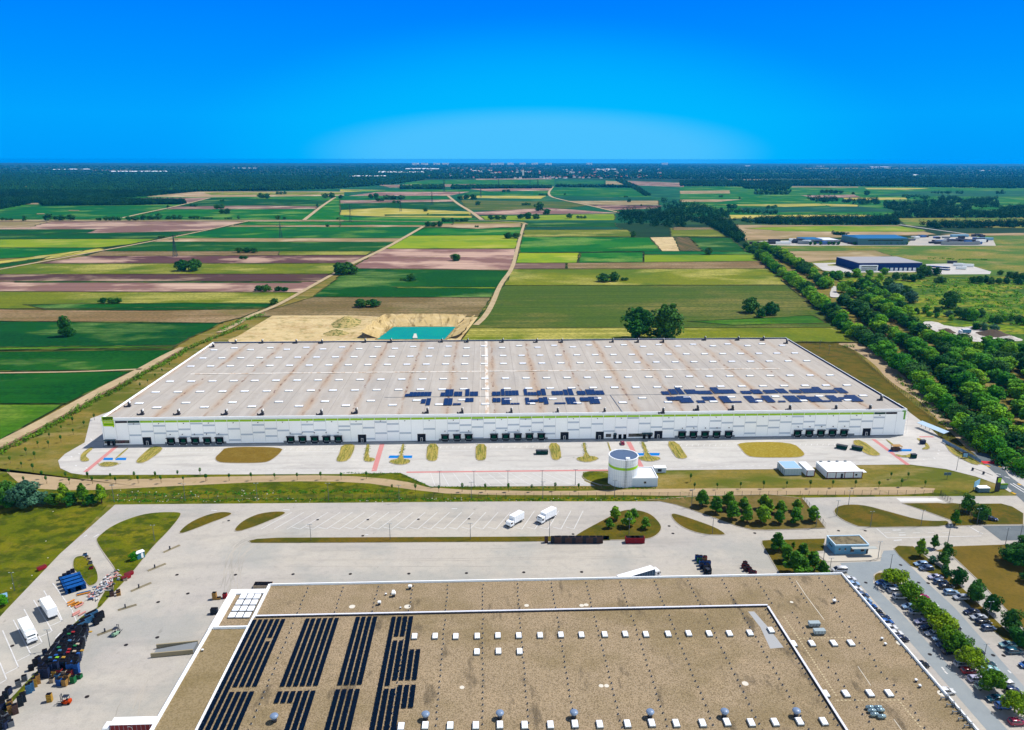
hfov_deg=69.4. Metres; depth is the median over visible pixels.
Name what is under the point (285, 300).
track
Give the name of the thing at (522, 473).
apron marking
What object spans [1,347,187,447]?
track
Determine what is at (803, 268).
broadleaf tree
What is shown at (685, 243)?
field
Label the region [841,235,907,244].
blue hall
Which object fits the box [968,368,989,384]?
broadleaf tree
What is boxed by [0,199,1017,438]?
field margins
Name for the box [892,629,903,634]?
car
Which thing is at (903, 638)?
car
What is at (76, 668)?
crate stack
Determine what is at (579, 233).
field
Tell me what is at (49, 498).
broadleaf tree
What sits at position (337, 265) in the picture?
field tree
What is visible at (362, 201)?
field
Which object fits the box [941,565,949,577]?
broadleaf tree
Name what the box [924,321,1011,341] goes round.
rubble yard
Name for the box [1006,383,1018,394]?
broadleaf tree
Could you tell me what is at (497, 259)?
field
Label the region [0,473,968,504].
green verge
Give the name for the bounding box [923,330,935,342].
broadleaf tree
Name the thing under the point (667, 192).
field
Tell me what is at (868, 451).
planted bed
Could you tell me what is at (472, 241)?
field
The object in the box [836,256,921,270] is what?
logistics hall
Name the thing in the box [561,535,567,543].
crate stack
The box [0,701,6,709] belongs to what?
crate stack
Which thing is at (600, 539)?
crate stack
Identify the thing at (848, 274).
broadleaf tree
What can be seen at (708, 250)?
field tree
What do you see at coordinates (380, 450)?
red marking
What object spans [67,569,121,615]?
scrap heap
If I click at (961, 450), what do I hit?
panel fence
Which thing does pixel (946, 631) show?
shade tree
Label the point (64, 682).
crate stack
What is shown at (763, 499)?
lime tree
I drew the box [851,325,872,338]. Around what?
broadleaf tree
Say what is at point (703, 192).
field
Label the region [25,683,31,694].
crate stack
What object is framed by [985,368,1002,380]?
broadleaf tree
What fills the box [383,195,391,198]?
tree
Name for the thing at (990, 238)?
yard shed
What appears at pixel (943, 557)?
broadleaf tree
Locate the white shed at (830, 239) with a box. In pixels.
[820,238,838,241]
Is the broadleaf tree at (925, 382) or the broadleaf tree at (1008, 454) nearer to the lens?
the broadleaf tree at (1008, 454)
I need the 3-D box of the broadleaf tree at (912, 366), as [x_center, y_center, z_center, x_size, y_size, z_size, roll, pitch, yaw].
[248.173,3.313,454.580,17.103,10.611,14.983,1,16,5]
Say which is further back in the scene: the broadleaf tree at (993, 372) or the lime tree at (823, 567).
the broadleaf tree at (993, 372)
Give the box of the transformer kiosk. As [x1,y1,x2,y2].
[653,465,665,472]
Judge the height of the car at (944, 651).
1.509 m
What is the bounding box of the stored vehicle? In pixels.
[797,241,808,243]
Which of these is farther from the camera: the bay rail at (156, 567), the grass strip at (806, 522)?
the grass strip at (806, 522)
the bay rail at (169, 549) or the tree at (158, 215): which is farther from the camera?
the tree at (158, 215)
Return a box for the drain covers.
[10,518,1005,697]
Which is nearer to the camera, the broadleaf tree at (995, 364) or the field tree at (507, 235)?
the broadleaf tree at (995, 364)
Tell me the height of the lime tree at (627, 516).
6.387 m
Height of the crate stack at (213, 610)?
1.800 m
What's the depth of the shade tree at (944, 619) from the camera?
209.15 m
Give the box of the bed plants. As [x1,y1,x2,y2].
[103,440,975,464]
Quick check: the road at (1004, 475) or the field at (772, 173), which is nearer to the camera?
the road at (1004, 475)
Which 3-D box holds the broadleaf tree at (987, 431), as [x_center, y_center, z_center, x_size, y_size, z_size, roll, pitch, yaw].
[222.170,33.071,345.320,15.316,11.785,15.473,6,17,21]
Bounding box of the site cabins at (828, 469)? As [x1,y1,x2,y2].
[816,460,865,478]
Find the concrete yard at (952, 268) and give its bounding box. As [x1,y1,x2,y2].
[813,263,990,273]
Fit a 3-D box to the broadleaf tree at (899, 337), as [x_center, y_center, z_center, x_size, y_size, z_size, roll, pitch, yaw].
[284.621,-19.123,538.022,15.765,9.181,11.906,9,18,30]
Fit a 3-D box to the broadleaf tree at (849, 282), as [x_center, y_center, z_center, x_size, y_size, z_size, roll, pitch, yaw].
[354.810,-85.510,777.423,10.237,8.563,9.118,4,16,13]
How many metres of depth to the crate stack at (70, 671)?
192.51 m
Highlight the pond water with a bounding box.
[378,327,454,338]
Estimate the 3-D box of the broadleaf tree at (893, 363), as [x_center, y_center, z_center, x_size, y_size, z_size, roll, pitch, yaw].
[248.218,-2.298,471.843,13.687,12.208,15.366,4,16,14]
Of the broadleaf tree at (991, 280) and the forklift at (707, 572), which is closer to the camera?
the forklift at (707, 572)
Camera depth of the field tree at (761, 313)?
627.58 m
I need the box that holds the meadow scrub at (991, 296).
[917,257,1023,324]
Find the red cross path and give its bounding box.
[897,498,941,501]
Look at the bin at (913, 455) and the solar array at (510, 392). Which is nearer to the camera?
the bin at (913, 455)
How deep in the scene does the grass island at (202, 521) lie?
275.53 m
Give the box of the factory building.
[150,572,978,729]
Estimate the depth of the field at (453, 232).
1376.29 m
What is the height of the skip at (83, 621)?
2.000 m
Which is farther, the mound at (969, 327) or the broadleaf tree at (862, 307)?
the broadleaf tree at (862, 307)
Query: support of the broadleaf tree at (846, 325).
on the verge ground at (46, 457)
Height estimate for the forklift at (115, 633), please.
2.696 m
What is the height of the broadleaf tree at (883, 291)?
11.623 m
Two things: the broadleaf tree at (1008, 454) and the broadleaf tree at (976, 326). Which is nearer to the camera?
the broadleaf tree at (1008, 454)
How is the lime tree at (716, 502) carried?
on the grass strip at (806, 522)
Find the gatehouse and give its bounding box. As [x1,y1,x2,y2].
[826,535,877,553]
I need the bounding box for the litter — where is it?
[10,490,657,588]
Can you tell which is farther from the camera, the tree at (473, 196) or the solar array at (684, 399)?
the tree at (473, 196)
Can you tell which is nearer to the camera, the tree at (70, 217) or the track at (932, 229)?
the track at (932, 229)
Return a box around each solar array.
[198,619,284,729]
[274,690,315,729]
[280,618,338,686]
[325,689,359,729]
[337,616,376,684]
[370,616,419,729]
[405,392,431,396]
[421,398,430,404]
[440,389,461,395]
[443,398,460,404]
[465,389,477,395]
[465,398,473,401]
[492,389,518,394]
[493,397,519,404]
[523,389,545,395]
[525,397,548,404]
[551,389,573,394]
[554,397,576,403]
[577,389,603,394]
[580,397,599,403]
[661,388,684,394]
[666,396,693,402]
[684,389,712,393]
[696,396,716,402]
[709,387,735,393]
[718,396,741,402]
[740,389,763,393]
[743,395,775,402]
[763,388,788,393]
[778,395,801,401]
[789,388,818,392]
[796,395,830,401]
[812,387,848,392]
[825,395,862,401]
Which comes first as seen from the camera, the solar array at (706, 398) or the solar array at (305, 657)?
the solar array at (305, 657)
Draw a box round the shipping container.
[798,462,814,475]
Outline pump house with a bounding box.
[632,467,657,486]
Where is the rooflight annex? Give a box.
[208,589,265,628]
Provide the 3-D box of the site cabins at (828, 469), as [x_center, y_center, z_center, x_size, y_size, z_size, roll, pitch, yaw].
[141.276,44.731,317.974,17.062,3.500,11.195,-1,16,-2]
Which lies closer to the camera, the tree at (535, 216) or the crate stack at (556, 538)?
the crate stack at (556, 538)
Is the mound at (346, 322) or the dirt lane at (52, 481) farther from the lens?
the mound at (346, 322)
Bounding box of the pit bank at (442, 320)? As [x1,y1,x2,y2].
[361,314,474,337]
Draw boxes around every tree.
[0,480,16,505]
[0,488,16,507]
[0,594,7,605]
[4,480,40,508]
[37,491,47,504]
[42,213,54,220]
[43,493,58,505]
[55,215,64,219]
[55,482,70,503]
[57,315,70,334]
[60,325,76,336]
[60,491,77,505]
[64,214,74,219]
[74,483,88,501]
[82,493,96,504]
[94,484,106,502]
[97,297,106,302]
[112,298,121,302]
[128,551,137,560]
[153,213,161,219]
[173,259,187,270]
[185,258,201,270]
[234,247,243,252]
[243,247,250,252]
[249,248,258,252]
[254,285,262,290]
[261,284,272,291]
[269,298,277,303]
[329,192,335,197]
[333,262,343,274]
[338,262,358,273]
[354,299,367,306]
[365,299,380,306]
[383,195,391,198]
[407,273,416,280]
[449,254,460,260]
[469,194,476,198]
[503,232,511,237]
[511,233,520,237]
[523,212,531,218]
[532,214,539,218]
[533,202,543,210]
[543,209,550,214]
[596,273,610,281]
[606,518,614,527]
[609,271,619,281]
[610,506,620,519]
[620,307,654,338]
[621,510,635,526]
[630,508,638,518]
[641,517,650,528]
[648,303,684,337]
[695,489,709,506]
[704,247,712,254]
[709,496,722,512]
[721,491,734,507]
[726,500,740,518]
[737,496,750,509]
[740,506,752,522]
[741,297,762,312]
[748,245,757,251]
[755,308,765,316]
[755,504,771,523]
[757,494,769,504]
[759,252,772,258]
[762,256,771,262]
[763,301,779,314]
[765,499,774,512]
[767,258,776,266]
[771,264,778,271]
[771,532,786,550]
[774,500,787,513]
[774,509,784,523]
[776,267,786,275]
[778,249,787,256]
[779,252,794,260]
[781,544,792,560]
[782,253,792,261]
[782,550,808,572]
[783,270,799,278]
[787,274,796,282]
[789,275,804,284]
[790,507,803,522]
[792,278,806,288]
[792,499,803,510]
[795,259,806,269]
[796,542,809,556]
[797,262,813,269]
[799,281,814,289]
[799,556,813,572]
[800,265,809,272]
[800,285,816,295]
[805,290,818,298]
[807,505,820,520]
[807,551,819,568]
[808,272,815,278]
[809,268,817,274]
[810,293,825,303]
[813,274,824,282]
[814,296,830,306]
[815,277,829,288]
[815,560,829,572]
[819,300,831,312]
[821,302,842,312]
[822,276,834,286]
[826,306,841,318]
[829,270,835,278]
[832,312,848,324]
[833,270,843,279]
[833,309,848,319]
[836,282,850,291]
[836,292,849,302]
[836,320,845,328]
[840,321,853,331]
[841,298,850,306]
[844,271,851,277]
[845,280,853,286]
[845,287,858,296]
[845,322,862,335]
[846,298,861,306]
[847,301,855,308]
[849,300,870,311]
[850,281,861,289]
[851,304,867,316]
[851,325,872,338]
[852,268,862,276]
[856,278,865,285]
[856,293,865,300]
[858,307,872,319]
[859,293,877,302]
[859,335,871,342]
[860,281,872,290]
[861,311,884,322]
[863,332,887,347]
[865,270,873,275]
[868,314,888,327]
[868,339,899,355]
[870,286,878,294]
[870,295,885,306]
[872,298,884,308]
[872,320,885,331]
[874,288,892,294]
[875,273,884,279]
[876,324,892,333]
[879,267,889,274]
[880,299,895,309]
[880,302,897,316]
[880,568,910,584]
[881,349,892,359]
[882,294,890,299]
[883,276,893,285]
[883,351,896,361]
[885,306,902,320]
[886,328,899,337]
[887,282,903,294]
[888,353,913,368]
[889,293,904,301]
[890,331,904,341]
[891,297,902,301]
[892,272,901,279]
[892,332,908,343]
[893,313,908,323]
[894,300,907,306]
[895,283,905,294]
[896,356,917,374]
[897,580,923,599]
[898,316,908,324]
[901,273,909,279]
[901,285,915,295]
[901,316,919,326]
[901,335,913,345]
[901,362,930,375]
[902,290,918,302]
[902,305,916,315]
[903,337,928,348]
[905,320,918,327]
[907,274,918,281]
[907,369,918,379]
[908,322,923,331]
[908,346,922,356]
[909,323,931,334]
[910,595,937,614]
[911,371,934,386]
[913,379,937,394]
[915,264,932,274]
[915,538,928,556]
[917,273,924,278]
[918,329,928,338]
[919,346,934,359]
[921,305,931,312]
[921,604,946,618]
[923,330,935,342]
[923,349,939,362]
[923,386,947,404]
[924,383,945,393]
[926,311,933,316]
[927,611,959,633]
[928,355,938,363]
[928,555,938,563]
[930,534,939,548]
[931,353,956,367]
[932,267,941,274]
[932,330,948,344]
[933,276,946,282]
[933,307,941,312]
[934,363,947,373]
[935,333,961,346]
[936,341,950,352]
[936,366,976,385]
[936,393,957,409]
[936,625,964,646]
[937,551,950,565]
[938,365,949,375]
[939,290,961,307]
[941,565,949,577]
[941,632,974,652]
[942,542,956,556]
[943,310,953,315]
[943,405,955,414]
[945,346,963,358]
[947,351,962,363]
[947,566,968,584]
[948,403,976,420]
[949,338,972,347]
[949,370,978,388]
[950,412,969,430]
[950,510,961,524]
[953,307,961,315]
[954,645,989,670]
[955,360,977,368]
[957,333,972,338]
[958,309,969,318]
[958,415,1008,439]
[960,347,981,355]
[960,350,977,361]
[960,380,971,395]
[960,382,987,397]
[961,492,979,511]
[962,336,972,342]
[962,392,981,404]
[964,366,975,369]
[966,308,980,319]
[967,579,987,600]
[968,276,977,282]
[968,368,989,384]
[968,423,1004,446]
[970,342,983,350]
[970,352,993,367]
[970,391,999,409]
[972,323,981,328]
[972,504,991,520]
[973,276,984,282]
[976,400,1002,414]
[976,668,1008,691]
[978,308,986,316]
[978,357,992,371]
[978,404,1014,422]
[979,322,988,330]
[981,335,992,343]
[981,435,1008,454]
[982,340,1000,355]
[982,594,1004,612]
[983,275,988,282]
[983,346,996,356]
[983,384,1007,399]
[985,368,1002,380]
[986,337,1005,352]
[987,277,995,283]
[989,324,999,329]
[989,360,1010,374]
[991,315,1003,323]
[993,357,1013,369]
[994,371,1018,385]
[995,278,1002,283]
[995,350,1016,358]
[995,447,1021,465]
[996,417,1012,431]
[998,544,1021,561]
[999,689,1023,716]
[1000,314,1008,320]
[1000,341,1018,355]
[1000,608,1023,630]
[1003,277,1009,283]
[1004,338,1014,342]
[1004,356,1018,369]
[1004,431,1023,447]
[1005,379,1023,386]
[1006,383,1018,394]
[1006,542,1023,565]
[1007,624,1018,635]
[1008,313,1014,320]
[1008,383,1023,399]
[1008,425,1023,434]
[1009,272,1019,278]
[1009,399,1023,414]
[1010,626,1023,646]
[1012,352,1023,363]
[1012,457,1023,472]
[1013,278,1023,283]
[1013,315,1023,322]
[1015,357,1023,369]
[1015,535,1023,544]
[1017,343,1023,352]
[1017,408,1023,419]
[1017,571,1023,580]
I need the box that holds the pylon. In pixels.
[169,235,177,256]
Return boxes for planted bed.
[80,447,92,461]
[99,461,119,466]
[136,446,162,462]
[336,444,354,461]
[364,444,374,461]
[389,443,410,464]
[426,443,438,461]
[475,444,486,460]
[549,443,560,459]
[576,442,597,461]
[638,441,660,461]
[668,441,686,458]
[853,440,879,455]
[894,454,910,457]
[917,438,929,449]
[945,444,979,464]
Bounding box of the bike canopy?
[917,421,948,436]
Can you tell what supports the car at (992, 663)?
on the parking lot at (862, 573)
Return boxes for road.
[830,286,838,296]
[973,452,1023,501]
[983,525,1023,539]
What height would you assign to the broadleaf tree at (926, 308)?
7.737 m
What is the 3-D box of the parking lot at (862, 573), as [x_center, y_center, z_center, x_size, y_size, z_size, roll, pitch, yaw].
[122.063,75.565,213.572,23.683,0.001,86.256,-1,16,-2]
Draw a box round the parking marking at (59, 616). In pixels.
[0,508,1010,682]
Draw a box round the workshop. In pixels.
[796,237,821,241]
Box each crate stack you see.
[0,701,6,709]
[1,719,8,729]
[2,690,8,699]
[4,686,12,695]
[6,702,12,714]
[7,718,14,727]
[11,702,18,714]
[14,678,21,688]
[16,695,23,707]
[19,691,26,702]
[21,674,27,681]
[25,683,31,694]
[28,663,33,671]
[28,680,34,691]
[30,676,37,687]
[32,658,38,666]
[34,673,40,684]
[37,667,43,678]
[42,667,50,678]
[45,692,52,702]
[47,662,52,672]
[48,676,55,682]
[52,661,59,668]
[55,677,61,685]
[59,659,63,668]
[61,678,68,686]
[64,673,70,681]
[65,662,70,668]
[66,669,73,674]
[69,675,76,683]
[73,662,80,673]
[76,673,82,678]
[93,617,98,625]
[96,613,102,621]
[109,590,113,596]
[210,607,217,614]
[212,591,216,599]
[222,592,227,598]
[551,536,554,543]
[554,535,560,543]
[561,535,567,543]
[568,535,574,543]
[575,535,581,543]
[582,535,588,543]
[589,535,595,543]
[596,535,602,543]
[625,535,634,543]
[631,535,638,543]
[636,535,644,543]
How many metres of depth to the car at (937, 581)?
234.56 m
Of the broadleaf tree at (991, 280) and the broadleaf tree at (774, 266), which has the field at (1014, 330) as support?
the broadleaf tree at (991, 280)
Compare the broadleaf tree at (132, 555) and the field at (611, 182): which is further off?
the field at (611, 182)
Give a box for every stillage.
[64,586,70,594]
[67,585,73,593]
[77,582,83,590]
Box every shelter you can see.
[777,461,801,474]
[891,444,902,450]
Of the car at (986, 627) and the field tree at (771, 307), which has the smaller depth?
the car at (986, 627)
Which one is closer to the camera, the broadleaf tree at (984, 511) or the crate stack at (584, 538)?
the crate stack at (584, 538)
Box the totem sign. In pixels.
[994,477,1001,490]
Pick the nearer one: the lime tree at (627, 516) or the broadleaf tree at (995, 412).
the lime tree at (627, 516)
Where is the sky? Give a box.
[0,0,1023,163]
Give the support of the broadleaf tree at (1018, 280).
on the field at (1014, 330)
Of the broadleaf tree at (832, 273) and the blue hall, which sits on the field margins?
the broadleaf tree at (832, 273)
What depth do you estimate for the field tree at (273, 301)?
681.73 m
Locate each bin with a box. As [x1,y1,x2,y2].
[910,453,917,457]
[919,439,925,443]
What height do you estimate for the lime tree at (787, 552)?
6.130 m
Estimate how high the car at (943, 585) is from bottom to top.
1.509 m
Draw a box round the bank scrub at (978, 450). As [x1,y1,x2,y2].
[843,344,1023,476]
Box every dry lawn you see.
[215,447,282,462]
[737,442,804,457]
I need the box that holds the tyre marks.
[115,532,679,715]
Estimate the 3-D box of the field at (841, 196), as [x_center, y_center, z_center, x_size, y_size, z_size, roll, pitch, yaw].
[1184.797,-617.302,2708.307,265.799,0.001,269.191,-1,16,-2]
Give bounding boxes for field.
[0,194,343,222]
[0,206,173,218]
[0,220,343,221]
[0,221,243,232]
[0,222,45,227]
[0,229,197,238]
[0,239,153,247]
[0,248,93,258]
[0,248,103,263]
[0,257,46,266]
[0,263,334,273]
[0,274,327,281]
[0,282,314,291]
[0,292,297,308]
[0,309,258,322]
[0,321,220,346]
[0,346,172,349]
[0,350,171,370]
[0,371,129,402]
[0,404,60,438]
[0,505,106,615]
[15,281,240,282]
[28,303,270,309]
[37,255,366,263]
[87,251,375,255]
[106,242,392,250]
[135,209,314,219]
[141,198,205,202]
[146,191,343,196]
[153,238,399,241]
[169,206,316,208]
[174,227,419,237]
[177,198,331,206]
[204,192,343,194]
[228,225,421,226]
[237,174,331,174]
[240,221,452,224]
[253,297,489,316]
[279,251,370,254]
[280,179,679,222]
[315,269,507,297]
[339,202,463,209]
[339,217,478,220]
[340,190,469,191]
[340,196,450,199]
[340,200,452,202]
[340,208,471,217]
[351,192,464,195]
[356,249,514,269]
[381,184,474,186]
[385,214,469,215]
[387,235,518,248]
[405,179,553,184]
[412,227,520,235]
[414,287,494,287]
[423,222,523,226]
[431,223,521,228]
[462,200,585,209]
[462,328,857,342]
[463,190,548,195]
[463,196,544,198]
[471,285,837,327]
[474,188,549,190]
[474,208,611,214]
[476,178,550,179]
[481,214,614,219]
[505,269,785,285]
[514,263,564,268]
[516,253,577,262]
[520,237,660,252]
[523,230,630,236]
[525,222,616,226]
[525,227,623,229]
[549,196,655,200]
[550,187,650,196]
[556,181,605,183]
[566,261,767,268]
[572,201,657,204]
[579,252,642,262]
[592,205,659,209]
[606,181,621,183]
[628,181,683,186]
[643,251,754,254]
[644,255,759,261]
[650,237,678,250]
[670,228,723,236]
[673,227,713,229]
[674,237,700,250]
[680,186,1023,216]
[680,190,729,193]
[680,199,740,201]
[689,315,824,324]
[690,237,743,250]
[729,173,810,173]
[730,215,866,218]
[731,204,852,206]
[737,225,932,239]
[741,207,901,211]
[745,235,1023,275]
[752,226,925,231]
[790,251,890,261]
[792,186,857,187]
[801,195,858,197]
[824,204,857,206]
[836,276,1023,351]
[844,198,905,199]
[865,171,1022,171]
[866,188,924,189]
[877,191,1023,196]
[899,217,1023,227]
[913,175,1019,175]
[946,233,1023,235]
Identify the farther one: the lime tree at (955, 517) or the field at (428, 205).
the field at (428, 205)
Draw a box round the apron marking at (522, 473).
[71,439,938,485]
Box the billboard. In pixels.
[973,479,979,490]
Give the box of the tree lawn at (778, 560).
[761,538,824,573]
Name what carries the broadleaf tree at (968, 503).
on the grass island at (1004, 514)
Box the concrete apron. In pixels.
[58,403,1011,491]
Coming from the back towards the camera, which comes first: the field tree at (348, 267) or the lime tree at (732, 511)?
the field tree at (348, 267)
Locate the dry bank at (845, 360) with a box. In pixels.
[795,342,981,454]
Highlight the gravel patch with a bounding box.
[913,546,934,555]
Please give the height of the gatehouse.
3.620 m
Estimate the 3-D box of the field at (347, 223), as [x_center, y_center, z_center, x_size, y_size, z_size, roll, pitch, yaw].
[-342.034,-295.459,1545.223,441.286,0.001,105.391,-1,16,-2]
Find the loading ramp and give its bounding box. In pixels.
[150,640,197,657]
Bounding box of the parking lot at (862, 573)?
[840,550,1023,729]
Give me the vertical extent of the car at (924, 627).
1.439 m
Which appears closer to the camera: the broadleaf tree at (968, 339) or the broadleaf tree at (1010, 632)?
the broadleaf tree at (1010, 632)
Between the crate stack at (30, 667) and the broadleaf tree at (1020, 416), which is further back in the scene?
the broadleaf tree at (1020, 416)
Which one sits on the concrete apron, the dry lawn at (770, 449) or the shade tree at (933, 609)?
the dry lawn at (770, 449)
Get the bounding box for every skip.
[36,564,46,570]
[72,619,86,625]
[79,614,92,623]
[84,609,97,617]
[121,574,130,579]
[123,570,133,574]
[536,449,541,454]
[542,449,547,454]
[836,443,847,449]
[851,445,862,450]
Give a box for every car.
[831,565,847,572]
[845,575,856,580]
[849,580,860,586]
[859,591,869,597]
[873,607,882,612]
[875,579,887,585]
[878,613,890,618]
[882,582,897,588]
[882,618,894,624]
[887,587,899,593]
[887,623,898,629]
[892,592,906,599]
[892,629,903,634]
[897,635,909,641]
[901,603,913,609]
[908,608,921,614]
[913,560,928,566]
[913,618,929,624]
[918,565,934,570]
[919,624,936,630]
[919,660,929,667]
[924,629,936,636]
[927,574,943,579]
[931,635,941,641]
[932,578,948,584]
[935,641,947,648]
[938,583,954,588]
[940,647,959,655]
[941,686,955,694]
[943,588,959,595]
[952,593,969,600]
[953,659,970,667]
[960,666,976,674]
[963,608,980,614]
[967,674,981,682]
[969,613,987,619]
[973,681,994,690]
[974,618,992,625]
[980,624,996,631]
[981,665,1000,671]
[984,659,996,666]
[985,515,997,521]
[985,694,1001,702]
[993,701,1012,709]
[998,640,1017,647]
[1004,646,1023,654]
[1004,685,1021,691]
[1005,679,1014,686]
[1007,717,1023,726]
[1018,661,1023,667]
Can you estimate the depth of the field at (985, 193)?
2942.62 m
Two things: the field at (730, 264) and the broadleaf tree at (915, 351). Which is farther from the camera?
the field at (730, 264)
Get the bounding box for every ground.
[0,163,1023,255]
[0,255,1023,539]
[228,315,476,341]
[839,343,977,452]
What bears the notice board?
on the planted bed at (952, 451)
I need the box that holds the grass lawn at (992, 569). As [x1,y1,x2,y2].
[935,544,1023,627]
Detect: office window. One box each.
[104,440,129,443]
[629,433,651,436]
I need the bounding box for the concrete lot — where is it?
[0,496,1023,729]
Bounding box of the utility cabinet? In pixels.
[975,485,989,491]
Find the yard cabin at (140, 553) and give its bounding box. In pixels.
[136,549,144,559]
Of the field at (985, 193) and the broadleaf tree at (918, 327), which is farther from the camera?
the field at (985, 193)
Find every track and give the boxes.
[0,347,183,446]
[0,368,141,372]
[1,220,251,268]
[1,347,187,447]
[122,198,207,217]
[169,220,418,221]
[217,272,334,331]
[303,197,335,219]
[352,226,424,263]
[448,196,483,219]
[473,224,524,324]
[548,187,616,211]
[898,224,965,233]
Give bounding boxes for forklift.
[56,693,71,704]
[111,624,122,636]
[703,565,710,574]
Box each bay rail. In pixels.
[97,628,112,635]
[118,604,136,610]
[130,582,150,591]
[147,563,165,571]
[163,545,179,552]
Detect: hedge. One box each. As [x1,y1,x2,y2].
[0,323,247,453]
[218,312,264,330]
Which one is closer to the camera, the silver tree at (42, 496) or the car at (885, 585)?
the car at (885, 585)
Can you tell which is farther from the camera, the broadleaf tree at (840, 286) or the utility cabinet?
the broadleaf tree at (840, 286)
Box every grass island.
[73,556,97,585]
[96,512,180,607]
[179,512,231,533]
[234,511,285,531]
[575,509,661,539]
[671,513,724,534]
[833,504,948,527]
[874,572,981,670]
[902,503,1023,526]
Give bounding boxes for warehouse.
[100,336,908,445]
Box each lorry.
[17,616,37,643]
[38,596,57,619]
[102,716,156,729]
[505,510,523,526]
[536,506,556,523]
[617,565,660,576]
[953,263,963,265]
[956,266,966,268]
[958,329,971,333]
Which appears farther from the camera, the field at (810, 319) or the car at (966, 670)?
the field at (810, 319)
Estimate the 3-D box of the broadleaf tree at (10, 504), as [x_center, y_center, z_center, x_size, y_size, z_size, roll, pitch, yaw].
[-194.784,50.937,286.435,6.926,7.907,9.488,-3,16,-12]
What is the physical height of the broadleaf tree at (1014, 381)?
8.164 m
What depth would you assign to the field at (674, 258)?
1005.34 m
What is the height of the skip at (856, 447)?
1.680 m
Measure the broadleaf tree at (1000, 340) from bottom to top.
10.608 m
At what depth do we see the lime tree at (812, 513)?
273.66 m
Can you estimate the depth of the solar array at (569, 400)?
369.39 m
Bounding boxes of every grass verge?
[4,605,99,711]
[893,545,1023,649]
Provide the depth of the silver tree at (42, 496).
287.37 m
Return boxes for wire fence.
[109,490,958,498]
[798,340,942,436]
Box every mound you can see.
[323,329,348,335]
[331,316,360,328]
[938,328,955,332]
[963,326,981,329]
[976,329,1010,337]
[999,335,1022,340]
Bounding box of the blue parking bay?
[103,449,911,459]
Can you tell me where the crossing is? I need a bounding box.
[981,461,997,463]
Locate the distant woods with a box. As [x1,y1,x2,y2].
[0,164,1023,241]
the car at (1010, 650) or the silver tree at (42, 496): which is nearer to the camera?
the car at (1010, 650)
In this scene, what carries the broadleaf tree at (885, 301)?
on the verge ground at (46, 457)
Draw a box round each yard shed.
[941,242,980,244]
[950,234,968,236]
[960,239,987,241]
[977,237,993,239]
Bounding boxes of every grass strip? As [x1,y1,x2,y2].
[249,536,609,542]
[647,494,825,529]
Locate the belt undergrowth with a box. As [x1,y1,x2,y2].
[755,256,1023,478]
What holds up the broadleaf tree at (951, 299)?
on the field at (1014, 330)
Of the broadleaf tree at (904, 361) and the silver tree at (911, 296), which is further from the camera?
the silver tree at (911, 296)
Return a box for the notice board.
[962,452,968,457]
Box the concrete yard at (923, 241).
[758,235,995,245]
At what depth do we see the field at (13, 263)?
959.33 m
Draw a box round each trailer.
[768,239,780,241]
[776,241,790,243]
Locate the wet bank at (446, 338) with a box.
[375,326,456,339]
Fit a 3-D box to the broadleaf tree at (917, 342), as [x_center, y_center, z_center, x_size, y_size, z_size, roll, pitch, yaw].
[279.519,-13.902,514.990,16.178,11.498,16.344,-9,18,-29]
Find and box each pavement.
[819,549,881,561]
[1001,464,1023,485]
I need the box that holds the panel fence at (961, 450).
[942,438,980,462]
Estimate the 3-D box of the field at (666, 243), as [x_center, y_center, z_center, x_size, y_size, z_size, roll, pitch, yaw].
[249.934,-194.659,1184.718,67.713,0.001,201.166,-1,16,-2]
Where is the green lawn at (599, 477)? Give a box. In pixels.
[582,471,609,485]
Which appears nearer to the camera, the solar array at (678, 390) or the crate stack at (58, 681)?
the crate stack at (58, 681)
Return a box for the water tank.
[608,449,638,487]
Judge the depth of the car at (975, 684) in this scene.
188.03 m
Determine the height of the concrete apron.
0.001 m
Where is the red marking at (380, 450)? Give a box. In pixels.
[83,436,932,472]
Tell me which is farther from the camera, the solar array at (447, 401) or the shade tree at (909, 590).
the solar array at (447, 401)
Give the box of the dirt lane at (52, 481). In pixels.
[0,468,934,495]
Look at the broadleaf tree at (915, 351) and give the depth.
503.51 m
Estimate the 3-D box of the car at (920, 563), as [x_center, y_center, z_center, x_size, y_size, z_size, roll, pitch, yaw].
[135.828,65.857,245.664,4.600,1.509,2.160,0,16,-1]
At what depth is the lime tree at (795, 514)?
272.15 m
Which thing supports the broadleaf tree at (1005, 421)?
on the verge ground at (46, 457)
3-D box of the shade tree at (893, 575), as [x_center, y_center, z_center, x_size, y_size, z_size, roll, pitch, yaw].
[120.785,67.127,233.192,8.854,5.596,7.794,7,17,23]

